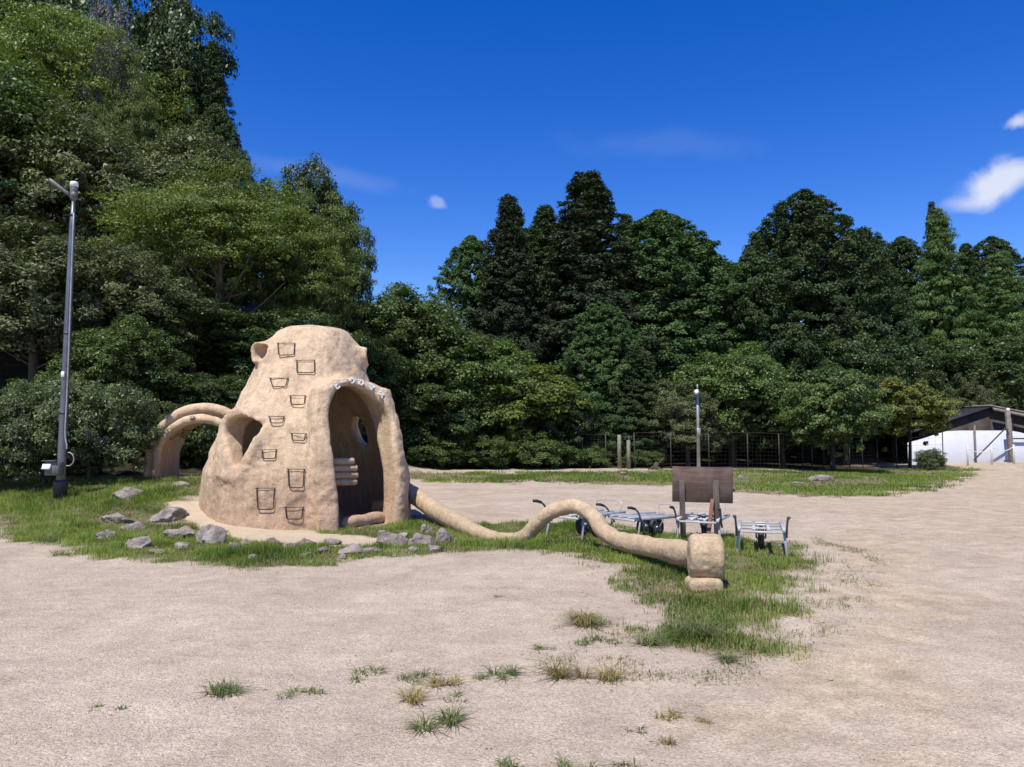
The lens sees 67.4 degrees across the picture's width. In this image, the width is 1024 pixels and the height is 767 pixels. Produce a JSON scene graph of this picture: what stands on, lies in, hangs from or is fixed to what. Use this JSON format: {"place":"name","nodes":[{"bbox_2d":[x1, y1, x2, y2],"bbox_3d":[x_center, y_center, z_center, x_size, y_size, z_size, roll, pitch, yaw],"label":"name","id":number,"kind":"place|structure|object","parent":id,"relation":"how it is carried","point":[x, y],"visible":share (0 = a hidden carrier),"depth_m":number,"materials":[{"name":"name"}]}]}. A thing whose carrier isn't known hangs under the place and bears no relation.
{"place":"outdoors","nodes":[
{"label":"outdoors","id":0,"kind":"place"},
{"bbox_2d":[0,472,841,661],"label":"grass","id":1,"kind":"structure","parent":0,"point":[242,552],"depth_m":10.13,"materials":[{"name":"plant"}]},
{"bbox_2d":[0,213,1023,766],"bbox_3d":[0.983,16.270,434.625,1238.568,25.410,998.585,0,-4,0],"label":"ground","id":2,"kind":"structure","parent":0,"point":[986,493],"depth_m":5.81,"materials":[{"name":"sand"}]},
{"bbox_2d":[0,379,81,486],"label":"leafy shrub","id":3,"kind":"object","parent":2,"relation":"on","point":[8,413],"visible":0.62,"depth_m":14.58,"materials":[{"name":"green plant"}]},
{"bbox_2d":[2,369,105,468],"bbox_3d":[-10.642,0.931,17.172,2.962,2.508,2.976,2,-4,-30],"label":"leafy shrub","id":4,"kind":"object","parent":2,"relation":"on","point":[41,379],"visible":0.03,"depth_m":16.95,"materials":[{"name":"green plant"}]},
{"bbox_2d":[0,53,111,242],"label":"broadleaf tree","id":5,"kind":"object","parent":2,"relation":"on","point":[19,98],"visible":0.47,"depth_m":25.63,"materials":[{"name":"green plant"}]},
{"bbox_2d":[0,0,114,254],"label":"broadleaf tree","id":6,"kind":"object","parent":2,"relation":"on","point":[81,5],"visible":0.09,"depth_m":36.26,"materials":[{"name":"green plant"}]},
{"bbox_2d":[41,178,78,500],"bbox_3d":[-8.179,-0.817,13.898,0.470,5.899,0.479,-3,-5,43],"label":"lamp pole","id":7,"kind":"object","parent":2,"relation":"on","point":[57,468],"visible":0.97,"depth_m":13.90,"materials":[{"name":"grey metal"}]},
{"bbox_2d":[0,99,188,271],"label":"broadleaf tree","id":8,"kind":"object","parent":2,"relation":"on","point":[64,168],"visible":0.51,"depth_m":25.69,"materials":[{"name":"green plant"}]},
{"bbox_2d":[0,213,190,383],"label":"broadleaf tree","id":9,"kind":"object","parent":2,"relation":"on","point":[47,264],"visible":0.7,"depth_m":19.74,"materials":[{"name":"green plant"}]},
{"bbox_2d":[0,370,191,479],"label":"leafy shrub","id":10,"kind":"object","parent":2,"relation":"on","point":[120,431],"visible":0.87,"depth_m":15.09,"materials":[{"name":"green plant"}]},
{"bbox_2d":[0,0,198,217],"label":"broadleaf tree","id":11,"kind":"object","parent":2,"relation":"on","point":[23,43],"visible":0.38,"depth_m":29.73,"materials":[{"name":"green plant"}]},
{"bbox_2d":[75,0,146,127],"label":"tree","id":12,"kind":"object","parent":2,"relation":"on","point":[110,15],"visible":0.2,"depth_m":30.21,"materials":[{"name":"green plant"}]},
{"bbox_2d":[7,237,221,381],"bbox_3d":[-10.853,-1.827,21.641,4.585,4.618,4.949,-1,-4,15],"label":"broadleaf tree","id":13,"kind":"object","parent":2,"relation":"on","point":[180,287],"visible":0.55,"depth_m":20.85,"materials":[{"name":"green plant"}]},
{"bbox_2d":[101,512,134,522],"bbox_3d":[-6.318,2.220,12.405,0.615,0.264,0.326,-1,-4,11],"label":"rock","id":14,"kind":"object","parent":2,"relation":"on","point":[116,517],"visible":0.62,"depth_m":12.29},
{"bbox_2d":[76,61,164,210],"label":"broadleaf tree","id":15,"kind":"object","parent":2,"relation":"on","point":[141,123],"visible":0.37,"depth_m":28.86,"materials":[{"name":"green plant"}]},
{"bbox_2d":[45,313,196,414],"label":"broadleaf tree","id":16,"kind":"object","parent":2,"relation":"on","point":[123,350],"visible":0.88,"depth_m":19.12,"materials":[{"name":"green plant"}]},
{"bbox_2d":[112,487,142,500],"bbox_3d":[-6.980,2.048,13.862,0.566,0.360,0.561,0,-4,4],"label":"rock","id":17,"kind":"object","parent":2,"relation":"on","point":[124,492],"visible":0.52,"depth_m":13.78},
{"bbox_2d":[125,536,151,548],"bbox_3d":[-5.150,2.218,10.590,0.422,0.221,0.308,-3,-5,39],"label":"rock","id":18,"kind":"object","parent":2,"relation":"on","point":[143,541],"visible":0.62,"depth_m":10.52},
{"bbox_2d":[89,0,240,121],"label":"broadleaf tree","id":19,"kind":"object","parent":2,"relation":"on","point":[170,28],"visible":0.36,"depth_m":35.54,"materials":[{"name":"green plant"}]},
{"bbox_2d":[148,506,188,521],"bbox_3d":[-5.698,2.206,12.702,0.480,0.345,0.614,0,-4,8],"label":"rock","id":20,"kind":"object","parent":2,"relation":"on","point":[168,514],"visible":0.66,"depth_m":12.53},
{"bbox_2d":[134,55,214,293],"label":"conifer tree","id":21,"kind":"object","parent":2,"relation":"on","point":[164,66],"visible":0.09,"depth_m":33.65,"materials":[{"name":"green plant"}]},
{"bbox_2d":[90,119,262,307],"bbox_3d":[-12.385,-5.964,29.443,6.479,8.361,6.993,1,-4,-14],"label":"broadleaf tree","id":22,"kind":"object","parent":2,"relation":"on","point":[200,146],"visible":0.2,"depth_m":28.34,"materials":[{"name":"green plant"}]},
{"bbox_2d":[163,526,195,539],"bbox_3d":[-4.891,2.257,11.363,0.485,0.275,0.315,3,-5,-41],"label":"rock","id":23,"kind":"object","parent":2,"relation":"on","point":[185,531],"visible":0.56,"depth_m":11.31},
{"bbox_2d":[143,403,230,478],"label":"clay tunnel","id":24,"kind":"structure","parent":2,"relation":"on","point":[163,457],"depth_m":15.90,"materials":[{"name":"concrete"}]},
{"bbox_2d":[143,403,230,465],"bbox_3d":[-7.794,1.327,18.979,2.391,1.656,2.380,0,-4,-6],"label":"leafy shrub","id":25,"kind":"object","parent":2,"relation":"on","point":[201,440],"visible":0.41,"depth_m":18.30,"materials":[{"name":"green plant"}]},
{"bbox_2d":[98,298,278,379],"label":"broadleaf tree","id":26,"kind":"object","parent":2,"relation":"on","point":[225,313],"visible":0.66,"depth_m":22.13,"materials":[{"name":"green plant"}]},
{"bbox_2d":[155,371,248,410],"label":"broadleaf tree","id":27,"kind":"object","parent":2,"relation":"on","point":[222,390],"visible":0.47,"depth_m":19.76,"materials":[{"name":"green plant"}]},
{"bbox_2d":[195,524,226,545],"bbox_3d":[-4.317,2.249,11.031,0.357,0.461,0.524,3,-4,-37],"label":"rock","id":28,"kind":"object","parent":2,"relation":"on","point":[209,533],"visible":0.62,"depth_m":10.90,"materials":[{"name":"stone"}]},
{"bbox_2d":[81,157,350,375],"bbox_3d":[-9.527,-3.552,25.408,8.549,6.958,8.525,2,-4,-34],"label":"broadleaf tree","id":29,"kind":"object","parent":2,"relation":"on","point":[228,243],"visible":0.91,"depth_m":23.94,"materials":[{"name":"green plant"}]},
{"bbox_2d":[178,103,256,307],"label":"conifer tree","id":30,"kind":"object","parent":2,"relation":"on","point":[218,115],"visible":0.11,"depth_m":33.44,"materials":[{"name":"green plant"}]},
{"bbox_2d":[184,39,254,295],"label":"conifer tree","id":31,"kind":"object","parent":2,"relation":"on","point":[212,63],"visible":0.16,"depth_m":35.60,"materials":[{"name":"green plant"}]},
{"bbox_2d":[183,677,259,698],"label":"weed tuft","id":32,"kind":"object","parent":2,"relation":"on","point":[218,689],"visible":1,"depth_m":4.72,"materials":[{"name":"green plant"}]},
{"bbox_2d":[202,305,370,387],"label":"broadleaf tree","id":33,"kind":"object","parent":2,"relation":"on","point":[243,367],"visible":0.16,"depth_m":22.93,"materials":[{"name":"green plant"}]},
{"bbox_2d":[199,325,411,531],"bbox_3d":[-3.733,0.947,14.249,3.908,4.027,3.964,0,-4,0],"label":"clay hut","id":34,"kind":"object","parent":2,"relation":"on","point":[291,449],"visible":0.81,"depth_m":13.14,"materials":[{"name":"concrete"}]},
{"bbox_2d":[252,151,364,340],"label":"broadleaf tree","id":35,"kind":"object","parent":2,"relation":"on","point":[321,189],"visible":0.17,"depth_m":30.26,"materials":[{"name":"green plant"}]},
{"bbox_2d":[240,185,378,339],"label":"broadleaf tree","id":36,"kind":"object","parent":2,"relation":"on","point":[296,268],"visible":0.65,"depth_m":26.72,"materials":[{"name":"green plant"}]},
{"bbox_2d":[320,209,378,366],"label":"broadleaf tree","id":37,"kind":"object","parent":2,"relation":"on","point":[365,288],"visible":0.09,"depth_m":31.42,"materials":[{"name":"green plant"}]},
{"bbox_2d":[374,530,408,545],"bbox_3d":[-1.708,2.212,10.759,0.536,0.321,0.298,-3,-5,42],"label":"rock","id":38,"kind":"object","parent":2,"relation":"on","point":[390,537],"visible":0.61,"depth_m":10.68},
{"bbox_2d":[357,335,428,435],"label":"broadleaf tree","id":39,"kind":"object","parent":2,"relation":"on","point":[383,368],"visible":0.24,"depth_m":30.20,"materials":[{"name":"green plant"}]},
{"bbox_2d":[384,682,442,706],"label":"weed tuft","id":40,"kind":"object","parent":2,"relation":"on","point":[414,696],"visible":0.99,"depth_m":4.61,"materials":[{"name":"yellow plant"}]},
{"bbox_2d":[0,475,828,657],"bbox_3d":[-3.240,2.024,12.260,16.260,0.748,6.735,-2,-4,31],"label":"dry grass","id":41,"kind":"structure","parent":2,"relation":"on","point":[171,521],"depth_m":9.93,"materials":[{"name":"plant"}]},
{"bbox_2d":[346,280,496,448],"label":"broadleaf tree","id":42,"kind":"object","parent":2,"relation":"on","point":[407,332],"visible":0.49,"depth_m":31.93,"materials":[{"name":"green plant"}]},
{"bbox_2d":[408,532,434,544],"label":"rock","id":43,"kind":"object","parent":2,"relation":"on","point":[418,538],"visible":0.59,"depth_m":10.73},
{"bbox_2d":[391,700,472,735],"bbox_3d":[-0.444,1.839,4.210,0.586,0.086,0.569,0,-4,0],"label":"weed tuft","id":44,"kind":"object","parent":2,"relation":"on","point":[450,718],"visible":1,"depth_m":4.20,"materials":[{"name":"green plant"}]},
{"bbox_2d":[403,433,469,468],"bbox_3d":[-3.247,2.791,30.919,3.250,1.662,3.235,3,-5,-41],"label":"leafy shrub","id":45,"kind":"object","parent":2,"relation":"on","point":[420,452],"visible":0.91,"depth_m":30.29,"materials":[{"name":"green plant"}]},
{"bbox_2d":[417,671,470,689],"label":"weed tuft","id":46,"kind":"object","parent":2,"relation":"on","point":[453,680],"visible":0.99,"depth_m":4.88,"materials":[{"name":"green plant"}]},
{"bbox_2d":[392,378,499,466],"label":"broadleaf tree","id":47,"kind":"object","parent":2,"relation":"on","point":[424,416],"visible":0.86,"depth_m":30.74,"materials":[{"name":"green plant"}]},
{"bbox_2d":[402,234,518,439],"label":"broadleaf tree","id":48,"kind":"object","parent":2,"relation":"on","point":[467,253],"visible":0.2,"depth_m":40.61,"materials":[{"name":"green plant"}]},
{"bbox_2d":[407,330,545,461],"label":"broadleaf tree","id":49,"kind":"object","parent":2,"relation":"on","point":[510,359],"visible":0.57,"depth_m":32.11,"materials":[{"name":"green plant"}]},
{"bbox_2d":[440,432,519,469],"bbox_3d":[-1.309,2.853,31.416,3.303,1.736,3.288,0,-4,-6],"label":"leafy shrub","id":50,"kind":"object","parent":2,"relation":"on","point":[482,450],"visible":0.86,"depth_m":30.63,"materials":[{"name":"green plant"}]},
{"bbox_2d":[468,661,537,680],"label":"weed tuft","id":51,"kind":"object","parent":2,"relation":"on","point":[512,671],"visible":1,"depth_m":5.07,"materials":[{"name":"green plant"}]},
{"bbox_2d":[0,468,1023,766],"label":"pebbles","id":52,"kind":"object","parent":2,"relation":"on","point":[502,664],"visible":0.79,"depth_m":4.89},
{"bbox_2d":[464,193,574,441],"bbox_3d":[-0.056,-2.797,38.975,6.639,13.976,6.704,0,-4,-1],"label":"conifer tree","id":53,"kind":"object","parent":2,"relation":"on","point":[495,313],"visible":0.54,"depth_m":38.56,"materials":[{"name":"green plant"}]},
{"bbox_2d":[472,362,594,466],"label":"broadleaf tree","id":54,"kind":"object","parent":2,"relation":"on","point":[546,386],"visible":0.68,"depth_m":31.69,"materials":[{"name":"green plant"}]},
{"bbox_2d":[495,429,585,468],"bbox_3d":[1.070,2.803,31.651,3.651,1.878,3.668,-3,-5,42],"label":"leafy shrub","id":55,"kind":"object","parent":2,"relation":"on","point":[553,450],"visible":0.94,"depth_m":30.92,"materials":[{"name":"green plant"}]},
{"bbox_2d":[505,204,598,429],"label":"conifer tree","id":56,"kind":"object","parent":2,"relation":"on","point":[543,223],"visible":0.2,"depth_m":41.41,"materials":[{"name":"green plant"}]},
{"bbox_2d":[408,483,724,579],"bbox_3d":[0.058,1.978,11.096,0.746,0.768,8.141,2,-4,-32],"label":"clay tube","id":57,"kind":"object","parent":2,"relation":"on","point":[699,555],"visible":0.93,"depth_m":9.58,"materials":[{"name":"concrete"}]},
{"bbox_2d":[530,388,603,465],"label":"broadleaf tree","id":58,"kind":"object","parent":2,"relation":"on","point":[582,420],"visible":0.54,"depth_m":31.94,"materials":[{"name":"green plant"}]},
{"bbox_2d":[522,658,615,679],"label":"weed tuft","id":59,"kind":"object","parent":2,"relation":"on","point":[555,672],"visible":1,"depth_m":5.01,"materials":[{"name":"green plant"}]},
{"bbox_2d":[532,499,625,540],"bbox_3d":[1.045,1.987,11.373,0.752,0.591,1.410,-3,-5,42],"label":"hand cart","id":60,"kind":"object","parent":2,"relation":"on","point":[582,525],"visible":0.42,"depth_m":11.34,"materials":[{"name":"metal"}]},
{"bbox_2d":[542,605,621,627],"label":"weed tuft","id":61,"kind":"object","parent":2,"relation":"on","point":[580,622],"visible":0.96,"depth_m":6.34,"materials":[{"name":"green plant"}]},
{"bbox_2d":[486,169,688,444],"bbox_3d":[3.613,-3.579,39.978,10.869,15.429,10.763,1,-4,-20],"label":"conifer tree","id":62,"kind":"object","parent":2,"relation":"on","point":[585,229],"visible":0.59,"depth_m":39.08,"materials":[{"name":"green plant"}]},
{"bbox_2d":[560,440,614,467],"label":"leafy shrub","id":63,"kind":"object","parent":2,"relation":"on","point":[595,453],"visible":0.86,"depth_m":31.77,"materials":[{"name":"green plant"}]},
{"bbox_2d":[556,298,661,463],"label":"tree","id":64,"kind":"object","parent":2,"relation":"on","point":[604,311],"visible":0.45,"depth_m":35.18,"materials":[{"name":"green plant"}]},
{"bbox_2d":[573,658,645,683],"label":"weed tuft","id":65,"kind":"object","parent":2,"relation":"on","point":[609,674],"visible":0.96,"depth_m":4.99,"materials":[{"name":"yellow plant"}]},
{"bbox_2d":[596,503,679,536],"bbox_3d":[1.932,2.028,11.409,1.256,0.527,0.670,3,-5,-38],"label":"hand cart","id":66,"kind":"object","parent":2,"relation":"on","point":[651,522],"visible":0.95,"depth_m":11.38,"materials":[{"name":"metal"}]},
{"bbox_2d":[600,345,678,464],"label":"conifer tree","id":67,"kind":"object","parent":2,"relation":"on","point":[634,355],"visible":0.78,"depth_m":33.96,"materials":[{"name":"green plant"}]},
{"bbox_2d":[616,449,664,467],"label":"leafy shrub","id":68,"kind":"object","parent":2,"relation":"on","point":[647,460],"visible":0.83,"depth_m":32.10,"materials":[{"name":"green plant"}]},
{"bbox_2d":[614,213,668,391],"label":"conifer tree","id":69,"kind":"object","parent":2,"relation":"on","point":[627,220],"visible":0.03,"depth_m":44.30,"materials":[{"name":"green plant"}]},
{"bbox_2d":[614,629,689,647],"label":"weed tuft","id":70,"kind":"object","parent":2,"relation":"on","point":[651,643],"visible":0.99,"depth_m":5.80,"materials":[{"name":"green plant"}]},
{"bbox_2d":[562,209,781,447],"bbox_3d":[7.917,-3.001,42.495,12.676,13.404,12.471,3,-5,-39],"label":"conifer tree","id":71,"kind":"object","parent":2,"relation":"on","point":[663,233],"visible":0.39,"depth_m":39.48,"materials":[{"name":"green plant"}]},
{"bbox_2d":[637,378,747,466],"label":"broadleaf tree","id":72,"kind":"object","parent":2,"relation":"on","point":[674,410],"visible":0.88,"depth_m":32.57,"materials":[{"name":"green plant"}]},
{"bbox_2d":[640,609,747,641],"bbox_3d":[1.436,1.909,6.055,1.072,0.180,1.128,0,-4,0],"label":"weed tuft","id":73,"kind":"object","parent":2,"relation":"on","point":[696,629],"visible":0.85,"depth_m":5.99,"materials":[{"name":"green plant"}]},
{"bbox_2d":[694,384,700,466],"bbox_3d":[7.324,1.770,30.335,0.213,3.484,0.389,-2,-4,33],"label":"lamp pole","id":74,"kind":"object","parent":2,"relation":"on","point":[698,428],"visible":0.88,"depth_m":30.37,"materials":[{"name":"grey metal"}]},
{"bbox_2d":[669,503,729,536],"bbox_3d":[2.779,2.006,11.161,0.698,0.548,1.307,-2,-4,24],"label":"hand cart","id":75,"kind":"object","parent":2,"relation":"on","point":[703,522],"visible":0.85,"depth_m":10.95,"materials":[{"name":"metal"}]},
{"bbox_2d":[672,466,734,538],"bbox_3d":[2.834,1.783,10.940,0.953,1.185,0.569,0,-4,-7],"label":"wooden sign","id":76,"kind":"object","parent":2,"relation":"on","point":[713,486],"visible":0.77,"depth_m":11.10,"materials":[{"name":"wood"}]},
{"bbox_2d":[684,576,723,592],"bbox_3d":[1.924,2.024,7.692,0.363,0.186,0.310,0,-4,0],"label":"support stone","id":77,"kind":"object","parent":2,"relation":"on","point":[706,583],"visible":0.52,"depth_m":7.55,"materials":[{"name":"stone"}]},
{"bbox_2d":[666,250,747,388],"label":"conifer tree","id":78,"kind":"object","parent":2,"relation":"on","point":[707,319],"visible":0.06,"depth_m":43.03,"materials":[{"name":"green plant"}]},
{"bbox_2d":[533,537,897,686],"bbox_3d":[2.993,2.094,8.029,2.102,0.099,8.064,-3,-5,37],"label":"ground cover","id":79,"kind":"object","parent":2,"relation":"on","point":[818,606],"visible":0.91,"depth_m":5.80,"materials":[{"name":"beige plant"}]},
{"bbox_2d":[633,432,812,469],"bbox_3d":[8.629,2.812,31.379,7.316,1.676,0.054,0,-4,0],"label":"wire fence","id":80,"kind":"object","parent":2,"relation":"on","point":[713,459],"visible":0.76,"depth_m":31.36,"materials":[{"name":"metal"}]},
{"bbox_2d":[668,341,794,465],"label":"broadleaf tree","id":81,"kind":"object","parent":2,"relation":"on","point":[731,378],"visible":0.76,"depth_m":33.10,"materials":[{"name":"green plant"}]},
{"bbox_2d":[691,245,822,458],"bbox_3d":[12.622,-1.582,40.010,6.598,11.518,6.707,4,-5,-45],"label":"conifer tree","id":82,"kind":"object","parent":2,"relation":"on","point":[750,253],"visible":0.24,"depth_m":39.37,"materials":[{"name":"green plant"}]},
{"bbox_2d":[733,514,790,556],"bbox_3d":[3.265,1.933,10.069,0.684,0.538,1.272,-1,-4,17],"label":"hand cart","id":83,"kind":"object","parent":2,"relation":"on","point":[760,537],"visible":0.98,"depth_m":9.95,"materials":[{"name":"metal"}]},
{"bbox_2d":[740,383,822,467],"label":"broadleaf tree","id":84,"kind":"object","parent":2,"relation":"on","point":[767,411],"visible":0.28,"depth_m":33.35,"materials":[{"name":"green plant"}]},
{"bbox_2d":[713,188,924,454],"bbox_3d":[15.634,-3.297,40.892,12.072,14.675,12.240,0,-4,6],"label":"conifer tree","id":85,"kind":"object","parent":2,"relation":"on","point":[798,230],"visible":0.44,"depth_m":38.98,"materials":[{"name":"green plant"}]},
{"bbox_2d":[767,214,897,365],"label":"conifer tree","id":86,"kind":"object","parent":2,"relation":"on","point":[850,246],"depth_m":47.37,"materials":[{"name":"green plant"}]},
{"bbox_2d":[773,366,894,470],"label":"tree","id":87,"kind":"object","parent":2,"relation":"on","point":[834,398],"visible":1,"depth_m":29.57,"materials":[{"name":"green plant"}]},
{"bbox_2d":[782,330,911,464],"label":"broadleaf tree","id":88,"kind":"object","parent":2,"relation":"on","point":[872,365],"visible":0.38,"depth_m":36.08,"materials":[{"name":"green plant"}]},
{"bbox_2d":[811,238,945,451],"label":"conifer tree","id":89,"kind":"object","parent":2,"relation":"on","point":[902,326],"visible":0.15,"depth_m":40.07,"materials":[{"name":"green plant"}]},
{"bbox_2d":[855,229,906,302],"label":"conifer tree","id":90,"kind":"object","parent":2,"relation":"on","point":[871,238],"visible":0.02,"depth_m":51.91,"materials":[{"name":"green plant"}]},
{"bbox_2d":[856,338,955,461],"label":"broadleaf tree","id":91,"kind":"object","parent":2,"relation":"on","point":[933,374],"visible":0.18,"depth_m":37.10,"materials":[{"name":"green plant"}]},
{"bbox_2d":[866,377,962,467],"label":"maple tree","id":92,"kind":"object","parent":2,"relation":"on","point":[904,401],"visible":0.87,"depth_m":32.51,"materials":[{"name":"green plant"}]},
{"bbox_2d":[875,236,961,343],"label":"conifer tree","id":93,"kind":"object","parent":2,"relation":"on","point":[906,248],"visible":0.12,"depth_m":46.70,"materials":[{"name":"green plant"}]},
{"bbox_2d":[912,447,947,469],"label":"leafy shrub","id":94,"kind":"object","parent":2,"relation":"on","point":[934,459],"visible":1,"depth_m":31.14,"materials":[{"name":"green plant"}]},
{"bbox_2d":[900,205,986,403],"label":"feathery tree","id":95,"kind":"object","parent":2,"relation":"on","point":[938,258],"visible":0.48,"depth_m":42.93,"materials":[{"name":"green plant"}]},
{"bbox_2d":[882,405,1023,464],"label":"open shed","id":96,"kind":"structure","parent":2,"relation":"on","point":[999,428],"depth_m":35.89,"materials":[{"name":"white plastic"}]},
{"bbox_2d":[902,333,1023,408],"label":"broadleaf tree","id":97,"kind":"object","parent":2,"relation":"on","point":[966,357],"visible":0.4,"depth_m":38.82,"materials":[{"name":"green plant"}]},
{"bbox_2d":[952,242,996,339],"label":"conifer tree","id":98,"kind":"object","parent":2,"relation":"on","point":[969,261],"visible":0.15,"depth_m":46.09,"materials":[{"name":"green plant"}]},
{"bbox_2d":[942,367,1008,419],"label":"broadleaf tree","id":99,"kind":"object","parent":2,"relation":"on","point":[982,395],"visible":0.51,"depth_m":38.05,"materials":[{"name":"green plant"}]},
{"bbox_2d":[963,248,1023,410],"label":"feathery tree","id":100,"kind":"object","parent":2,"relation":"on","point":[999,298],"visible":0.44,"depth_m":41.87,"materials":[{"name":"green plant"}]},
{"bbox_2d":[971,235,1023,341],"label":"conifer tree","id":101,"kind":"object","parent":2,"relation":"on","point":[993,246],"visible":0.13,"depth_m":49.72,"materials":[{"name":"green plant"}]},
{"bbox_2d":[980,326,1023,410],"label":"broadleaf tree","id":102,"kind":"object","parent":2,"relation":"on","point":[1018,398],"visible":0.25,"depth_m":39.54,"materials":[{"name":"green plant"}]},
{"bbox_2d":[9,0,1023,328],"label":"sky","id":103,"kind":"structure","parent":0,"point":[424,114],"materials":[{"name":"blue"}]},
{"bbox_2d":[33,510,1018,760],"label":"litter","id":104,"kind":"object","parent":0,"point":[630,618],"visible":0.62,"depth_m":6.51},
{"bbox_2d":[411,466,981,497],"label":"grass","id":105,"kind":"structure","parent":0,"point":[919,480],"depth_m":25.20,"materials":[{"name":"plant"}]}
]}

